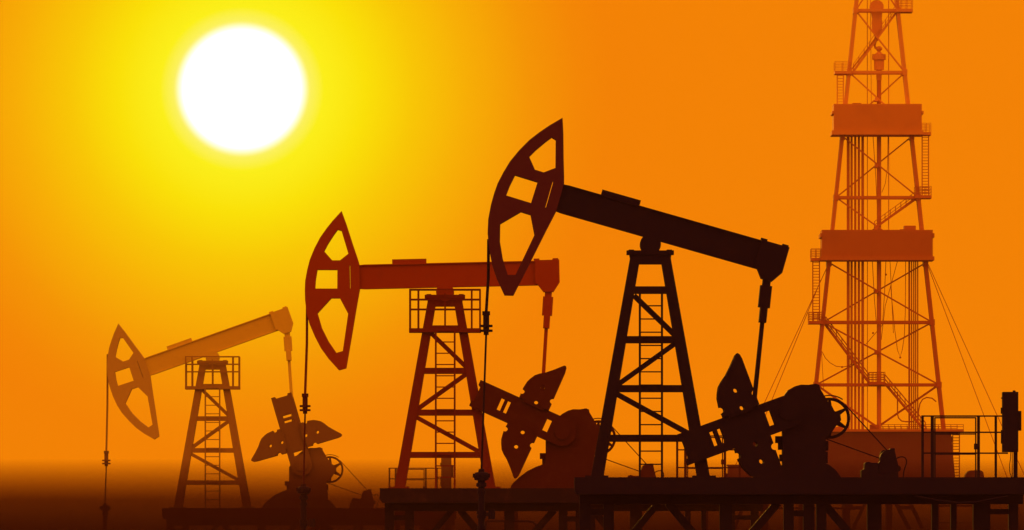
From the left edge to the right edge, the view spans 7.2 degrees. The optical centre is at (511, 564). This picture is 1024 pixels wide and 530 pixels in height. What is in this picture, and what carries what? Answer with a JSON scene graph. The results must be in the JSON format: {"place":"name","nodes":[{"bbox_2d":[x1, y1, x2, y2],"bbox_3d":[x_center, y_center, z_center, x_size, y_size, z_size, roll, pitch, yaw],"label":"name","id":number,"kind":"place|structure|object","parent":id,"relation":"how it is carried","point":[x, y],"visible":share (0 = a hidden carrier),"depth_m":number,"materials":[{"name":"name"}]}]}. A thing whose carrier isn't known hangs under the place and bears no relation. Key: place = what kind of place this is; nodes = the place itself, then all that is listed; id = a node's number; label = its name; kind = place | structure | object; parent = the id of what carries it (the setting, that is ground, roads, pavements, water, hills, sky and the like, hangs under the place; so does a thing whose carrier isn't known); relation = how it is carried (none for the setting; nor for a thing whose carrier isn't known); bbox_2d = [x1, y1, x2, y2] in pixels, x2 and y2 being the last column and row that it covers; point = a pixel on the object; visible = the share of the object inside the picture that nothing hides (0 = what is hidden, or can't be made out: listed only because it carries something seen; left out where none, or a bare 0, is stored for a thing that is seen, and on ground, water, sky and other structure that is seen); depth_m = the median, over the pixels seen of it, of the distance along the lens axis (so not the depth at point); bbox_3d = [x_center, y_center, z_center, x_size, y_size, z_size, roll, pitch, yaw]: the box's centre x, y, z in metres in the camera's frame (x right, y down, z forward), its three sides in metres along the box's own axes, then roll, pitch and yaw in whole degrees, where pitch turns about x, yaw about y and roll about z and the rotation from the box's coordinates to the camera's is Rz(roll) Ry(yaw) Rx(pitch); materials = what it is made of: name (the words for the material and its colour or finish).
{"place":"outdoors","nodes":[
{"label":"outdoors","id":0,"kind":"place"},
{"bbox_2d":[0,0,1023,529],"label":"sky","id":1,"kind":"structure","parent":0,"point":[172,171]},
{"bbox_2d":[420,507,862,529],"bbox_3d":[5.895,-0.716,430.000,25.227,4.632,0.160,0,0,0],"label":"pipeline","id":2,"kind":"object","parent":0,"point":[516,518],"visible":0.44,"depth_m":429.92,"materials":[{"name":"metal"}]},
{"bbox_2d":[964,470,983,476],"bbox_3d":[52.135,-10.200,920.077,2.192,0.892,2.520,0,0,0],"label":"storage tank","id":3,"kind":"object","parent":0,"point":[971,473],"visible":0.64,"depth_m":918.88,"materials":[{"name":"brown metal"}]},
{"label":"ground","id":4,"kind":"structure","parent":0,"visible":0},
{"bbox_2d":[99,503,110,529],"bbox_3d":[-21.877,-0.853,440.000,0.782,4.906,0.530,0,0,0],"label":"wellhead","id":5,"kind":"object","parent":4,"relation":"on","point":[104,507],"visible":1,"depth_m":439.89,"materials":[{"name":"metal"}]},
{"bbox_2d":[296,484,314,529],"bbox_3d":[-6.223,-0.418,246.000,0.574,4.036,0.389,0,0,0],"label":"wellhead","id":6,"kind":"object","parent":4,"relation":"on","point":[303,490],"visible":1,"depth_m":245.92,"materials":[{"name":"brown metal"}]},
{"bbox_2d":[162,508,456,529],"bbox_3d":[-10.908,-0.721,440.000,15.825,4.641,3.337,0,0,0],"label":"steel platform","id":7,"kind":"structure","parent":4,"relation":"on","point":[263,518],"depth_m":438.33,"materials":[{"name":"black metal"}]},
{"bbox_2d":[102,306,342,507],"bbox_3d":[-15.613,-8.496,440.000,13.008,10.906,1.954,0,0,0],"label":"pumpjack","id":8,"kind":"object","parent":7,"relation":"on","point":[320,470],"visible":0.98,"depth_m":439.58,"materials":[{"name":"orange paint"}]},
{"bbox_2d":[328,462,379,507],"bbox_3d":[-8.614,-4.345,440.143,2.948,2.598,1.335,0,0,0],"label":"electric motor","id":9,"kind":"object","parent":7,"relation":"on","point":[366,500],"visible":1,"depth_m":439.52,"materials":[{"name":"brown paint"}]},
{"bbox_2d":[440,458,453,487],"bbox_3d":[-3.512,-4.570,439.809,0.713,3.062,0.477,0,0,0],"label":"control cabinet","id":10,"kind":"object","parent":7,"relation":"on","point":[447,471],"visible":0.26,"depth_m":439.57,"materials":[{"name":"brown metal"}]},
{"bbox_2d":[473,469,494,529],"bbox_3d":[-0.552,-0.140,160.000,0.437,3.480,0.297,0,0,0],"label":"wellhead","id":11,"kind":"object","parent":4,"relation":"on","point":[481,476],"visible":1,"depth_m":159.94,"materials":[{"name":"metal"}]},
{"bbox_2d":[485,520,536,529],"bbox_3d":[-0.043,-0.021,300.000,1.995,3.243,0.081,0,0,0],"label":"pipeline","id":12,"kind":"object","parent":4,"relation":"on","point":[533,522],"visible":0.7,"depth_m":299.96,"materials":[{"name":"brown metal"}]},
{"bbox_2d":[380,488,762,529],"bbox_3d":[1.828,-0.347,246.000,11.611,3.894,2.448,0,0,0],"label":"steel platform","id":13,"kind":"structure","parent":4,"relation":"on","point":[509,502],"depth_m":245.75,"materials":[{"name":"black metal"}]},
{"bbox_2d":[389,468,440,487],"bbox_3d":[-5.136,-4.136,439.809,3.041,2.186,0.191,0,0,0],"label":"guard rail","id":14,"kind":"object","parent":13,"relation":"on","point":[425,478],"visible":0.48,"depth_m":439.77,"materials":[{"name":"brown metal"}]},
{"bbox_2d":[300,211,615,487],"bbox_3d":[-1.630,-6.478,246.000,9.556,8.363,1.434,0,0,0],"label":"pumpjack","id":15,"kind":"object","parent":13,"relation":"on","point":[570,437],"visible":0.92,"depth_m":245.66,"materials":[{"name":"red paint"}]},
{"bbox_2d":[594,426,663,476],"bbox_3d":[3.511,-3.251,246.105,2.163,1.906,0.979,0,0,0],"label":"electric motor","id":16,"kind":"object","parent":13,"relation":"on","point":[648,471],"visible":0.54,"depth_m":245.65,"materials":[{"name":"brown paint"}]},
{"bbox_2d":[676,435,740,476],"bbox_3d":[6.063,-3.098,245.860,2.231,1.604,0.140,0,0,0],"label":"guard rail","id":17,"kind":"object","parent":13,"relation":"on","point":[686,467],"visible":0.35,"depth_m":245.83,"materials":[{"name":"black metal"}]},
{"bbox_2d":[574,477,1023,529],"bbox_3d":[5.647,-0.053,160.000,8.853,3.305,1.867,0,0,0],"label":"steel platform","id":18,"kind":"structure","parent":4,"relation":"on","point":[874,494],"depth_m":159.81,"materials":[{"name":"black metal"}]},
{"bbox_2d":[480,118,849,476],"bbox_3d":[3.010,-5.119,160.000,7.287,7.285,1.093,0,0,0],"label":"pumpjack","id":19,"kind":"object","parent":18,"relation":"on","point":[806,419],"visible":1,"depth_m":159.79,"materials":[{"name":"grey paint"}]},
{"bbox_2d":[826,404,906,476],"bbox_3d":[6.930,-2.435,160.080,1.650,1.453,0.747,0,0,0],"label":"electric motor","id":20,"kind":"object","parent":18,"relation":"on","point":[886,465],"visible":1,"depth_m":159.73,"materials":[{"name":"grey paint"}]},
{"bbox_2d":[921,415,1007,476],"bbox_3d":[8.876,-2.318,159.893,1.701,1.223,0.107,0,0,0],"label":"guard rail","id":21,"kind":"object","parent":18,"relation":"on","point":[933,452],"visible":1,"depth_m":159.88,"materials":[{"name":"black metal"}]},
{"bbox_2d":[1001,390,1020,476],"bbox_3d":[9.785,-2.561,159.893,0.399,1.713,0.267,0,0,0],"label":"control cabinet","id":22,"kind":"object","parent":18,"relation":"on","point":[1011,420],"visible":1,"depth_m":159.76,"materials":[{"name":"black metal"}]},
{"bbox_2d":[735,504,972,529],"bbox_3d":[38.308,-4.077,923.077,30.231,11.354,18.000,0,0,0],"label":"steel platform","id":23,"kind":"structure","parent":4,"relation":"on","point":[888,516],"depth_m":922.78,"materials":[{"name":"black metal"}]},
{"bbox_2d":[726,465,750,476],"bbox_3d":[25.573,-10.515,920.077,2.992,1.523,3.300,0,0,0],"label":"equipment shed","id":24,"kind":"structure","parent":23,"relation":"on","point":[732,472],"depth_m":918.58,"materials":[{"name":"brown metal"}]},
{"bbox_2d":[708,0,1023,524],"bbox_3d":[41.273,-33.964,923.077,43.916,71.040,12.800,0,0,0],"label":"drilling derrick","id":25,"kind":"object","parent":4,"relation":"on","point":[877,243],"visible":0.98,"depth_m":921.91,"materials":[{"name":"paint"}]}
]}

